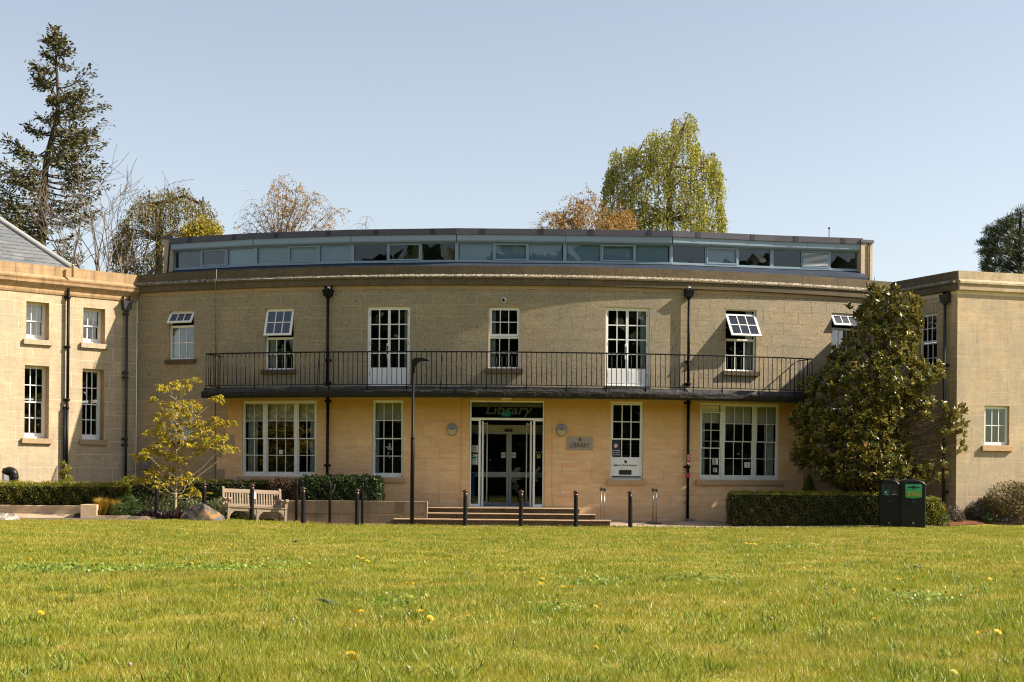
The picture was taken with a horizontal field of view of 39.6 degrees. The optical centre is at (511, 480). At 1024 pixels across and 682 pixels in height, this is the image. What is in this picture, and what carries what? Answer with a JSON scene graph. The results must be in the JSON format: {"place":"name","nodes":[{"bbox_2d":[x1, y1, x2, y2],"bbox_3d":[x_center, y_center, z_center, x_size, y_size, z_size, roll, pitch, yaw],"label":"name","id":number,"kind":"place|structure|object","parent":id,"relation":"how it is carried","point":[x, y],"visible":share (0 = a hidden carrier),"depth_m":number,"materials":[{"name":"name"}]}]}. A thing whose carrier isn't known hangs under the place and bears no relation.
{"place":"outdoors","nodes":[
{"label":"outdoors","id":0,"kind":"place"},
{"bbox_2d":[20,518,164,519],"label":"path","id":1,"kind":"structure","parent":0,"point":[82,518],"depth_m":37.86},
{"bbox_2d":[13,513,1004,527],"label":"pavement","id":2,"kind":"structure","parent":0,"point":[622,523],"depth_m":39.96,"materials":[{"name":"concrete"}]},
{"bbox_2d":[2,467,18,485],"bbox_3d":[-14.188,0.216,40.200,0.484,1.236,0.276,0,0,0],"label":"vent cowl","id":3,"kind":"object","parent":2,"relation":"on","point":[11,473],"visible":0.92,"depth_m":40.09,"materials":[{"name":"black plastic"}]},
{"bbox_2d":[0,505,80,513],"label":"garden kerb","id":4,"kind":"structure","parent":2,"relation":"on","point":[48,509],"depth_m":38.85,"materials":[{"name":"stone"}]},
{"bbox_2d":[58,460,73,486],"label":"spiral topiary","id":5,"kind":"object","parent":2,"relation":"on","point":[64,474],"visible":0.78,"depth_m":40.32,"materials":[{"name":"green plant"}]},
{"bbox_2d":[81,504,98,517],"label":"garden kerb","id":6,"kind":"structure","parent":2,"relation":"on","point":[89,511],"depth_m":37.98,"materials":[{"name":"stone"}]},
{"bbox_2d":[97,515,169,518],"bbox_3d":[-10.216,0.997,38.161,2.192,0.139,0.330,0,0,-13],"label":"bed edging","id":7,"kind":"object","parent":2,"relation":"on","point":[122,516],"visible":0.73,"depth_m":38.06,"materials":[{"name":"stone"}]},
{"bbox_2d":[154,482,158,512],"bbox_3d":[-9.578,0.551,38.350,0.164,1.070,0.168,0,0,-20],"label":"bollard","id":8,"kind":"object","parent":2,"relation":"on","point":[156,507],"visible":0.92,"depth_m":38.30,"materials":[{"name":"metal"}]},
{"bbox_2d":[73,511,273,519],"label":"flower bed soil","id":9,"kind":"structure","parent":2,"relation":"on","point":[77,515],"depth_m":38.54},
{"bbox_2d":[0,478,133,510],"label":"box hedge","id":10,"kind":"object","parent":9,"relation":"on","point":[49,492],"visible":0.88,"depth_m":39.29,"materials":[{"name":"green plant"}]},
{"bbox_2d":[91,497,111,514],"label":"golden grass","id":11,"kind":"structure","parent":9,"relation":"on","point":[104,504],"depth_m":38.38,"materials":[{"name":"plant"}]},
{"bbox_2d":[110,499,123,513],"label":"golden grass","id":12,"kind":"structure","parent":9,"relation":"on","point":[113,502],"depth_m":38.49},
{"bbox_2d":[108,502,130,514],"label":"feathery herb","id":13,"kind":"object","parent":9,"relation":"on","point":[124,506],"visible":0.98,"depth_m":38.17,"materials":[{"name":"plant"}]},
{"bbox_2d":[119,491,137,514],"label":"feathery herb","id":14,"kind":"object","parent":9,"relation":"on","point":[127,494],"visible":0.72,"depth_m":38.66,"materials":[{"name":"plant"}]},
{"bbox_2d":[128,501,147,515],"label":"feathery herb","id":15,"kind":"object","parent":9,"relation":"on","point":[136,509],"visible":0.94,"depth_m":38.33,"materials":[{"name":"plant"}]},
{"bbox_2d":[134,509,182,518],"bbox_3d":[-9.456,0.966,38.413,1.627,0.488,0.849,0,0,0],"label":"purple ground cover","id":16,"kind":"object","parent":9,"relation":"on","point":[163,514],"visible":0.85,"depth_m":38.22,"materials":[{"name":"plant"}]},
{"bbox_2d":[165,465,182,505],"bbox_3d":[-9.512,0.202,40.113,0.518,1.341,0.501,0,0,0],"label":"spiral topiary","id":17,"kind":"object","parent":9,"relation":"on","point":[170,490],"visible":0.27,"depth_m":40.07,"materials":[{"name":"green plant"}]},
{"bbox_2d":[123,377,239,508],"bbox_3d":[-9.051,-0.892,39.059,3.221,3.936,2.535,0,0,0],"label":"young tree","id":18,"kind":"object","parent":9,"relation":"on","point":[169,414],"visible":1,"depth_m":39.11,"materials":[{"name":"yellow plant"}]},
{"bbox_2d":[115,490,249,517],"bbox_3d":[-9.111,0.683,39.530,3.636,0.861,1.678,0,0,0],"label":"bed planting","id":19,"kind":"object","parent":9,"relation":"on","point":[182,505],"visible":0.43,"depth_m":39.43,"materials":[{"name":"plant"}]},
{"bbox_2d":[117,478,270,513],"bbox_3d":[-9.071,0.477,40.822,4.468,1.198,0.931,0,0,-3],"label":"box hedge","id":20,"kind":"object","parent":9,"relation":"on","point":[214,489],"visible":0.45,"depth_m":40.55,"materials":[{"name":"green plant"}]},
{"bbox_2d":[201,482,206,503],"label":"bollard","id":21,"kind":"object","parent":2,"relation":"on","point":[204,484],"visible":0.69,"depth_m":38.70,"materials":[{"name":"metal"}]},
{"bbox_2d":[222,486,288,521],"bbox_3d":[-7.024,0.662,38.850,1.698,0.960,0.684,3,-1,-29],"label":"park bench","id":22,"kind":"object","parent":2,"relation":"on","point":[231,507],"visible":0.88,"depth_m":38.90,"materials":[{"name":"brown wood"}]},
{"bbox_2d":[292,480,300,521],"bbox_3d":[-5.964,0.590,39.350,0.248,1.215,0.103,0,0,-21],"label":"scrolled post","id":23,"kind":"object","parent":2,"relation":"on","point":[296,495],"visible":0.96,"depth_m":39.32,"materials":[{"name":"metal"}]},
{"bbox_2d":[325,482,334,523],"bbox_3d":[-5.034,0.642,39.352,0.262,1.215,0.102,0,0,-19],"label":"scrolled post","id":24,"kind":"object","parent":2,"relation":"on","point":[329,506],"visible":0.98,"depth_m":39.32,"materials":[{"name":"metal"}]},
{"bbox_2d":[237,500,427,523],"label":"retaining wall","id":25,"kind":"structure","parent":2,"relation":"on","point":[382,512],"depth_m":39.85,"materials":[{"name":"stone"}]},
{"bbox_2d":[267,477,301,499],"bbox_3d":[-6.369,0.273,40.550,1.142,0.810,0.867,0,0,3],"label":"yew hedge","id":26,"kind":"object","parent":25,"relation":"on","point":[287,487],"visible":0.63,"depth_m":40.28,"materials":[{"name":"plant"}]},
{"bbox_2d":[298,472,385,500],"bbox_3d":[-4.846,0.214,40.473,2.537,0.952,1.047,0,0,3],"label":"yew hedge","id":27,"kind":"object","parent":25,"relation":"on","point":[317,487],"visible":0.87,"depth_m":40.13,"materials":[{"name":"green plant"}]},
{"bbox_2d":[359,483,367,524],"bbox_3d":[-4.137,0.659,39.352,0.262,1.215,0.102,0,0,-19],"label":"scrolled post","id":28,"kind":"object","parent":2,"relation":"on","point":[362,503],"visible":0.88,"depth_m":39.32,"materials":[{"name":"metal"}]},
{"bbox_2d":[410,357,428,524],"bbox_3d":[-2.554,-1.063,39.300,0.498,4.684,0.160,0,0,0],"label":"street lamp","id":29,"kind":"object","parent":2,"relation":"on","point":[415,360],"visible":0.98,"depth_m":39.26,"materials":[{"name":"metal"}]},
{"bbox_2d":[394,507,610,525],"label":"entrance steps","id":30,"kind":"structure","parent":2,"relation":"on","point":[500,516],"depth_m":39.96,"materials":[{"name":"stone"}]},
{"bbox_2d":[600,487,602,519],"bbox_3d":[2.542,0.672,40.550,0.340,0.980,0.340,0,0,-23],"label":"queue post","id":31,"kind":"object","parent":2,"relation":"on","point":[601,488],"visible":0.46,"depth_m":40.54,"materials":[{"name":"metal"}]},
{"bbox_2d":[603,488,605,519],"bbox_3d":[2.626,0.686,40.420,0.340,0.980,0.340,0,0,-23],"label":"queue post","id":32,"kind":"object","parent":2,"relation":"on","point":[604,489],"visible":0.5,"depth_m":40.41,"materials":[{"name":"metal"}]},
{"bbox_2d":[648,488,654,521],"bbox_3d":[4.016,0.689,40.500,0.340,0.980,0.340,0,0,-23],"label":"queue post","id":33,"kind":"object","parent":2,"relation":"on","point":[653,489],"visible":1,"depth_m":40.49,"materials":[{"name":"metal"}]},
{"bbox_2d":[650,489,661,522],"bbox_3d":[4.094,0.705,40.360,0.340,0.980,0.340,0,0,-23],"label":"queue post","id":34,"kind":"object","parent":2,"relation":"on","point":[656,490],"visible":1,"depth_m":40.34,"materials":[{"name":"metal"}]},
{"bbox_2d":[724,489,882,527],"bbox_3d":[8.524,0.801,40.302,4.944,1.138,1.008,0,0,-1],"label":"box hedge","id":35,"kind":"object","parent":2,"relation":"on","point":[779,508],"visible":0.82,"depth_m":39.94,"materials":[{"name":"green plant"}]},
{"bbox_2d":[802,473,816,494],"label":"conical topiary","id":36,"kind":"object","parent":2,"relation":"on","point":[808,485],"visible":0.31,"depth_m":40.82,"materials":[{"name":"green plant"}]},
{"bbox_2d":[787,282,970,495],"bbox_3d":[10.590,-2.208,40.591,5.315,7.099,2.243,0,0,0],"label":"magnolia tree","id":37,"kind":"object","parent":2,"relation":"on","point":[888,416],"visible":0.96,"depth_m":40.37,"materials":[{"name":"green plant"}]},
{"bbox_2d":[879,479,900,527],"bbox_3d":[10.496,0.620,39.507,0.580,1.335,0.573,0,0,13],"label":"recycling bin","id":38,"kind":"object","parent":2,"relation":"on","point":[889,501],"visible":0.97,"depth_m":39.25,"materials":[{"name":"black plastic"}]},
{"bbox_2d":[899,479,925,527],"bbox_3d":[11.051,0.623,39.388,0.675,1.335,0.623,0,0,3],"label":"recycling bin","id":39,"kind":"object","parent":2,"relation":"on","point":[913,503],"visible":0.99,"depth_m":39.10,"materials":[{"name":"black plastic"}]},
{"bbox_2d":[925,495,946,525],"bbox_3d":[11.790,0.892,40.407,1.068,1.009,1.003,0,0,-3],"label":"box hedge","id":40,"kind":"object","parent":2,"relation":"on","point":[935,507],"visible":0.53,"depth_m":40.09,"materials":[{"name":"green plant"}]},
{"bbox_2d":[0,566,1023,638],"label":"grass","id":41,"kind":"structure","parent":0,"point":[225,589],"depth_m":14.58,"materials":[{"name":"plant"}]},
{"bbox_2d":[0,518,1023,578],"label":"grass","id":42,"kind":"structure","parent":0,"point":[776,534],"depth_m":26.57,"materials":[{"name":"plant"}]},
{"bbox_2d":[0,625,1023,681],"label":"grass","id":43,"kind":"structure","parent":0,"point":[264,667],"depth_m":9.96,"materials":[{"name":"plant"}]},
{"bbox_2d":[0,520,1023,681],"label":"lawn","id":44,"kind":"structure","parent":0,"point":[706,650],"depth_m":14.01,"materials":[{"name":"plant"}]},
{"bbox_2d":[0,513,19,519],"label":"boulder","id":45,"kind":"object","parent":44,"relation":"on","point":[7,516],"visible":0.48,"depth_m":36.76,"materials":[{"name":"stone"}]},
{"bbox_2d":[180,503,224,520],"bbox_3d":[-8.216,1.039,37.780,1.217,0.901,0.784,0,0,0],"label":"boulder","id":46,"kind":"object","parent":44,"relation":"on","point":[200,511],"visible":0.58,"depth_m":37.61,"materials":[{"name":"stone"}]},
{"bbox_2d":[249,483,254,520],"bbox_3d":[-7.050,0.595,38.555,0.168,1.070,0.164,0,0,-21],"label":"bollard","id":47,"kind":"object","parent":44,"relation":"on","point":[252,485],"visible":0.88,"depth_m":38.50,"materials":[{"name":"metal"}]},
{"bbox_2d":[300,486,305,523],"bbox_3d":[-5.700,0.680,38.800,0.164,1.070,0.168,0,0,7],"label":"bollard","id":48,"kind":"object","parent":44,"relation":"on","point":[303,489],"visible":0.9,"depth_m":38.75,"materials":[{"name":"metal"}]},
{"bbox_2d":[316,598,339,604],"bbox_3d":[-1.795,1.212,13.988,0.254,0.120,0.246,0,0,30],"label":"leaf rosette","id":49,"kind":"object","parent":44,"relation":"on","point":[327,601],"visible":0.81,"depth_m":13.96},
{"bbox_2d":[354,488,359,524],"bbox_3d":[-4.235,0.730,38.850,0.164,1.070,0.168,0,0,8],"label":"bollard","id":50,"kind":"object","parent":44,"relation":"on","point":[357,490],"visible":0.81,"depth_m":38.80,"materials":[{"name":"metal"}]},
{"bbox_2d":[462,489,467,525],"bbox_3d":[-1.274,0.755,38.750,0.164,1.070,0.168,0,0,29],"label":"bollard","id":51,"kind":"object","parent":44,"relation":"on","point":[465,491],"visible":0.93,"depth_m":38.70,"materials":[{"name":"metal"}]},
{"bbox_2d":[0,526,970,613],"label":"clover","id":52,"kind":"object","parent":44,"relation":"on","point":[238,565],"visible":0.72,"depth_m":18.74,"materials":[{"name":"green plant"}]},
{"bbox_2d":[518,490,523,526],"bbox_3d":[0.243,0.767,38.716,0.168,1.070,0.164,0,0,-15],"label":"bollard","id":53,"kind":"object","parent":44,"relation":"on","point":[521,492],"visible":0.91,"depth_m":38.67,"materials":[{"name":"metal"}]},
{"bbox_2d":[225,517,893,528],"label":"edge grass","id":54,"kind":"structure","parent":44,"relation":"on","point":[618,526],"depth_m":38.83,"materials":[{"name":"plant"}]},
{"bbox_2d":[573,490,578,526],"bbox_3d":[1.736,0.780,38.714,0.164,1.071,0.168,0,0,-38],"label":"bollard","id":55,"kind":"object","parent":44,"relation":"on","point":[575,492],"visible":0.91,"depth_m":38.66,"materials":[{"name":"metal"}]},
{"bbox_2d":[627,490,632,527],"bbox_3d":[3.216,0.792,38.723,0.164,1.071,0.168,0,0,17],"label":"bollard","id":56,"kind":"object","parent":44,"relation":"on","point":[630,495],"visible":0.8,"depth_m":38.67,"materials":[{"name":"metal"}]},
{"bbox_2d":[938,519,1023,525],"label":"mulch bed","id":57,"kind":"object","parent":44,"relation":"on","point":[966,522],"visible":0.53,"depth_m":40.37,"materials":[{"name":"brown soil"}]},
{"bbox_2d":[938,511,950,526],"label":"variegated plant","id":58,"kind":"object","parent":57,"relation":"on","point":[947,519],"visible":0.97,"depth_m":39.81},
{"bbox_2d":[945,505,965,521],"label":"grey herb","id":59,"kind":"object","parent":57,"relation":"on","point":[953,516],"visible":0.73,"depth_m":40.46,"materials":[{"name":"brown plant"}]},
{"bbox_2d":[962,507,977,519],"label":"green shrub","id":60,"kind":"object","parent":57,"relation":"on","point":[967,514],"visible":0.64,"depth_m":40.92,"materials":[{"name":"green plant"}]},
{"bbox_2d":[965,496,992,524],"bbox_3d":[13.513,0.883,41.016,0.893,0.912,0.682,0,0,-19],"label":"grey shrub","id":61,"kind":"object","parent":57,"relation":"on","point":[978,514],"visible":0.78,"depth_m":40.90,"materials":[{"name":"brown plant"}]},
{"bbox_2d":[981,513,995,523],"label":"green herb","id":62,"kind":"object","parent":57,"relation":"on","point":[987,516],"visible":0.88,"depth_m":40.49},
{"bbox_2d":[976,480,1023,523],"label":"bronze shrub","id":63,"kind":"object","parent":57,"relation":"on","point":[1013,504],"visible":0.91,"depth_m":40.72,"materials":[{"name":"brown plant"}]},
{"bbox_2d":[990,513,1023,524],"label":"pale groundcover plant","id":64,"kind":"object","parent":57,"relation":"on","point":[1003,520],"visible":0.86,"depth_m":40.34,"materials":[{"name":"plant"}]},
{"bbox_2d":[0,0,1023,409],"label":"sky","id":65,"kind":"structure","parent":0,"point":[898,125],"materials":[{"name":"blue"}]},
{"label":"ground","id":66,"kind":"structure","parent":0,"visible":0},
{"bbox_2d":[0,23,115,400],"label":"conifer tree","id":67,"kind":"object","parent":66,"relation":"on","point":[80,135],"visible":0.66,"depth_m":67.64,"materials":[{"name":"green plant"}]},
{"bbox_2d":[0,216,138,486],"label":"stone wing","id":68,"kind":"structure","parent":66,"relation":"on","point":[68,338],"depth_m":42.18,"materials":[{"name":"stone"}]},
{"bbox_2d":[3,474,8,481],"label":"wall panel","id":69,"kind":"structure","parent":68,"relation":"attached to","point":[5,477],"depth_m":40.86,"materials":[{"name":"grey plastic"}]},
{"bbox_2d":[21,366,52,443],"bbox_3d":[-13.951,-2.231,41.586,0.906,2.273,0.480,0,0,-40],"label":"window","id":70,"kind":"structure","parent":68,"relation":"in","point":[29,437],"depth_m":41.75,"materials":[{"name":"white paint"}]},
{"bbox_2d":[23,302,52,345],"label":"window","id":71,"kind":"structure","parent":68,"relation":"in","point":[35,312],"depth_m":41.78,"materials":[{"name":"white paint"}]},
{"bbox_2d":[79,369,107,444],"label":"window","id":72,"kind":"structure","parent":68,"relation":"in","point":[92,439],"depth_m":42.86,"materials":[{"name":"white paint"}]},
{"bbox_2d":[80,308,108,348],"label":"window","id":73,"kind":"structure","parent":68,"relation":"in","point":[92,315],"depth_m":42.85,"materials":[{"name":"white paint"}]},
{"bbox_2d":[3,145,161,402],"bbox_3d":[-18.674,-6.687,62.873,6.126,15.568,6.486,0,0,21],"label":"leafless tree","id":74,"kind":"object","parent":66,"relation":"on","point":[76,260],"visible":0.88,"depth_m":62.11,"materials":[{"name":"brown plant"}]},
{"bbox_2d":[40,204,151,271],"bbox_3d":[-18.483,-5.268,60.444,5.994,12.732,3.851,0,0,42],"label":"leafless tree","id":75,"kind":"object","parent":66,"relation":"on","point":[63,253],"visible":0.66,"depth_m":59.55,"materials":[{"name":"brown plant"}]},
{"bbox_2d":[30,158,192,274],"bbox_3d":[-16.983,-6.424,62.922,6.493,15.069,5.758,0,0,27],"label":"leafless tree","id":76,"kind":"object","parent":66,"relation":"on","point":[152,270],"visible":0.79,"depth_m":62.11,"materials":[{"name":"brown plant"}]},
{"bbox_2d":[105,185,222,274],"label":"drooping conifer","id":77,"kind":"object","parent":66,"relation":"on","point":[160,231],"visible":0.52,"depth_m":65.36,"materials":[{"name":"green plant"}]},
{"bbox_2d":[178,211,224,237],"bbox_3d":[-13.517,-5.317,61.996,2.182,12.916,3.402,0,0,-23],"label":"golden shrub tree","id":78,"kind":"object","parent":66,"relation":"on","point":[198,228],"visible":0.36,"depth_m":61.38,"materials":[{"name":"yellow plant"}]},
{"bbox_2d":[230,174,351,232],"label":"leafless birch","id":79,"kind":"object","parent":66,"relation":"on","point":[283,211],"visible":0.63,"depth_m":72.05,"materials":[{"name":"brown plant"}]},
{"bbox_2d":[135,227,892,520],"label":"library building","id":80,"kind":"structure","parent":66,"relation":"on","point":[637,360],"depth_m":41.72,"materials":[{"name":"stone"}]},
{"bbox_2d":[139,457,149,477],"bbox_3d":[-11.178,-0.223,43.239,0.330,1.005,0.158,0,0,24],"label":"utility box","id":81,"kind":"object","parent":80,"relation":"attached to","point":[143,465],"visible":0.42,"depth_m":43.18,"materials":[{"name":"black paint"}]},
{"bbox_2d":[164,311,195,363],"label":"window","id":82,"kind":"structure","parent":80,"relation":"in","point":[175,316],"depth_m":42.91,"materials":[{"name":"white paint"}]},
{"bbox_2d":[165,402,195,444],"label":"window","id":83,"kind":"structure","parent":80,"relation":"in","point":[171,422],"depth_m":42.91,"materials":[{"name":"white paint"}]},
{"bbox_2d":[237,401,316,480],"bbox_3d":[-6.834,-1.172,41.958,2.608,2.383,0.360,0,0,14],"label":"window","id":84,"kind":"structure","parent":80,"relation":"in","point":[257,411],"depth_m":41.99,"materials":[{"name":"white paint"}]},
{"bbox_2d":[261,308,294,373],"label":"window","id":85,"kind":"structure","parent":80,"relation":"in","point":[273,341],"depth_m":41.91,"materials":[{"name":"white paint"}]},
{"bbox_2d":[372,400,405,482],"bbox_3d":[-3.592,-1.154,41.335,1.098,2.390,0.370,0,0,7],"label":"window","id":86,"kind":"structure","parent":80,"relation":"in","point":[383,410],"depth_m":41.35,"materials":[{"name":"white paint"}]},
{"bbox_2d":[368,307,410,386],"bbox_3d":[-3.566,-3.874,41.350,1.321,2.369,0.340,0,0,7],"label":"balcony door","id":87,"kind":"structure","parent":80,"relation":"in","point":[383,375],"depth_m":41.30,"materials":[{"name":"white paint"}]},
{"bbox_2d":[447,423,456,435],"bbox_3d":[-1.731,-1.478,41.004,0.304,0.371,0.086,0,0,3],"label":"wall lamp","id":88,"kind":"object","parent":80,"relation":"attached to","point":[451,429],"visible":1,"depth_m":40.97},
{"bbox_2d":[471,454,476,464],"bbox_3d":[-1.090,-0.622,41.100,0.180,0.310,0.005,0,0,2],"label":"opening notice","id":89,"kind":"object","parent":80,"relation":"attached to","point":[473,459],"visible":1,"depth_m":41.10,"materials":[{"name":"white paper"}]},
{"bbox_2d":[471,445,477,451],"bbox_3d":[-1.085,-0.927,41.098,0.185,0.200,0.014,0,0,2],"label":"no smoking notice","id":90,"kind":"object","parent":80,"relation":"attached to","point":[474,448],"visible":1,"depth_m":41.10,"materials":[{"name":"white paper"}]},
{"bbox_2d":[485,307,522,372],"bbox_3d":[-0.219,-4.069,41.103,1.095,1.913,0.385,0,0,0],"label":"window","id":91,"kind":"structure","parent":80,"relation":"in","point":[493,336],"depth_m":41.09,"materials":[{"name":"white paint"}]},
{"bbox_2d":[469,398,543,506],"bbox_3d":[-0.145,-0.825,42.970,2.700,3.174,4.160,0,0,0],"label":"entrance doorway","id":92,"kind":"structure","parent":80,"relation":"in","point":[479,429],"depth_m":41.18,"materials":[{"name":"white paint"}]},
{"bbox_2d":[556,424,566,436],"bbox_3d":[1.431,-1.458,41.002,0.304,0.371,0.086,0,0,-3],"label":"wall lamp","id":93,"kind":"object","parent":80,"relation":"attached to","point":[561,430],"visible":1,"depth_m":40.97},
{"bbox_2d":[567,437,592,449],"bbox_3d":[1.960,-1.079,41.060,0.740,0.360,0.042,0,0,-4],"label":"library sign","id":94,"kind":"object","parent":80,"relation":"attached to","point":[579,443],"visible":1,"depth_m":41.05,"materials":[{"name":"metal"}]},
{"bbox_2d":[607,402,646,484],"bbox_3d":[3.299,-1.095,41.468,1.157,2.409,0.637,0,0,-7],"label":"book return window","id":95,"kind":"structure","parent":80,"relation":"in","point":[619,466],"depth_m":41.28,"materials":[{"name":"white paint"}]},
{"bbox_2d":[604,307,650,388],"bbox_3d":[3.333,-3.847,41.350,1.360,2.364,0.340,0,0,-7],"label":"balcony door","id":96,"kind":"structure","parent":80,"relation":"in","point":[638,377],"depth_m":41.31,"materials":[{"name":"white paint"}]},
{"bbox_2d":[712,459,717,464],"bbox_3d":[5.970,-0.562,41.804,0.175,0.160,0.012,0,0,-13],"label":"no smoking notice","id":97,"kind":"object","parent":80,"relation":"attached to","point":[714,461],"visible":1,"depth_m":41.80,"materials":[{"name":"white paper"}]},
{"bbox_2d":[695,403,783,484],"bbox_3d":[6.682,-1.080,41.990,2.753,2.400,0.360,0,0,-15],"label":"window","id":98,"kind":"structure","parent":80,"relation":"in","point":[766,415],"depth_m":42.00,"materials":[{"name":"white paint"}]},
{"bbox_2d":[723,309,761,375],"bbox_3d":[6.758,-4.076,41.819,1.151,1.950,0.708,0,0,-15],"label":"window","id":99,"kind":"structure","parent":80,"relation":"in","point":[746,324],"depth_m":41.87,"materials":[{"name":"white paint"}]},
{"bbox_2d":[744,462,749,467],"bbox_3d":[6.954,-0.474,42.050,0.175,0.160,0.012,0,0,-15],"label":"no smoking notice","id":100,"kind":"object","parent":80,"relation":"attached to","point":[746,464],"visible":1,"depth_m":42.05,"materials":[{"name":"white paper"}]},
{"bbox_2d":[827,406,855,483],"bbox_3d":[10.003,-1.087,43.019,1.161,2.370,0.260,0,0,-22],"label":"window","id":101,"kind":"structure","parent":80,"relation":"in","point":[830,406],"depth_m":43.13,"materials":[{"name":"white paint"}]},
{"bbox_2d":[832,313,860,365],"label":"window","id":102,"kind":"structure","parent":80,"relation":"in","point":[837,318],"depth_m":42.98,"materials":[{"name":"white paint"}]},
{"bbox_2d":[528,217,547,228],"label":"leafless birch","id":103,"kind":"object","parent":66,"relation":"on","point":[542,227],"visible":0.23,"depth_m":69.03,"materials":[{"name":"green plant"}]},
{"bbox_2d":[535,186,606,228],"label":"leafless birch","id":104,"kind":"object","parent":66,"relation":"on","point":[576,221],"visible":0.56,"depth_m":69.84,"materials":[{"name":"orange plant"}]},
{"bbox_2d":[583,200,642,229],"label":"leafless birch","id":105,"kind":"object","parent":66,"relation":"on","point":[622,222],"visible":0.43,"depth_m":67.82,"materials":[{"name":"orange plant"}]},
{"bbox_2d":[590,112,729,232],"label":"weeping birch","id":106,"kind":"object","parent":66,"relation":"on","point":[651,165],"visible":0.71,"depth_m":73.05,"materials":[{"name":"green plant"}]},
{"bbox_2d":[891,270,1023,525],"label":"stone wing","id":107,"kind":"structure","parent":66,"relation":"on","point":[973,328],"depth_m":41.53,"materials":[{"name":"stone blocks"},{"name":"white gloss paint"},{"name":"clear glass"}]},
{"bbox_2d":[921,313,936,372],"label":"window","id":108,"kind":"structure","parent":107,"relation":"in","point":[929,351],"depth_m":42.34,"materials":[{"name":"white paint"}]},
{"bbox_2d":[981,406,1013,450],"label":"window","id":109,"kind":"structure","parent":107,"relation":"in","point":[996,417],"depth_m":41.66,"materials":[{"name":"white paint"}]},
{"bbox_2d":[974,203,1023,273],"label":"pine tree","id":110,"kind":"object","parent":66,"relation":"on","point":[1003,226],"visible":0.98,"depth_m":69.37,"materials":[{"name":"green plant"}]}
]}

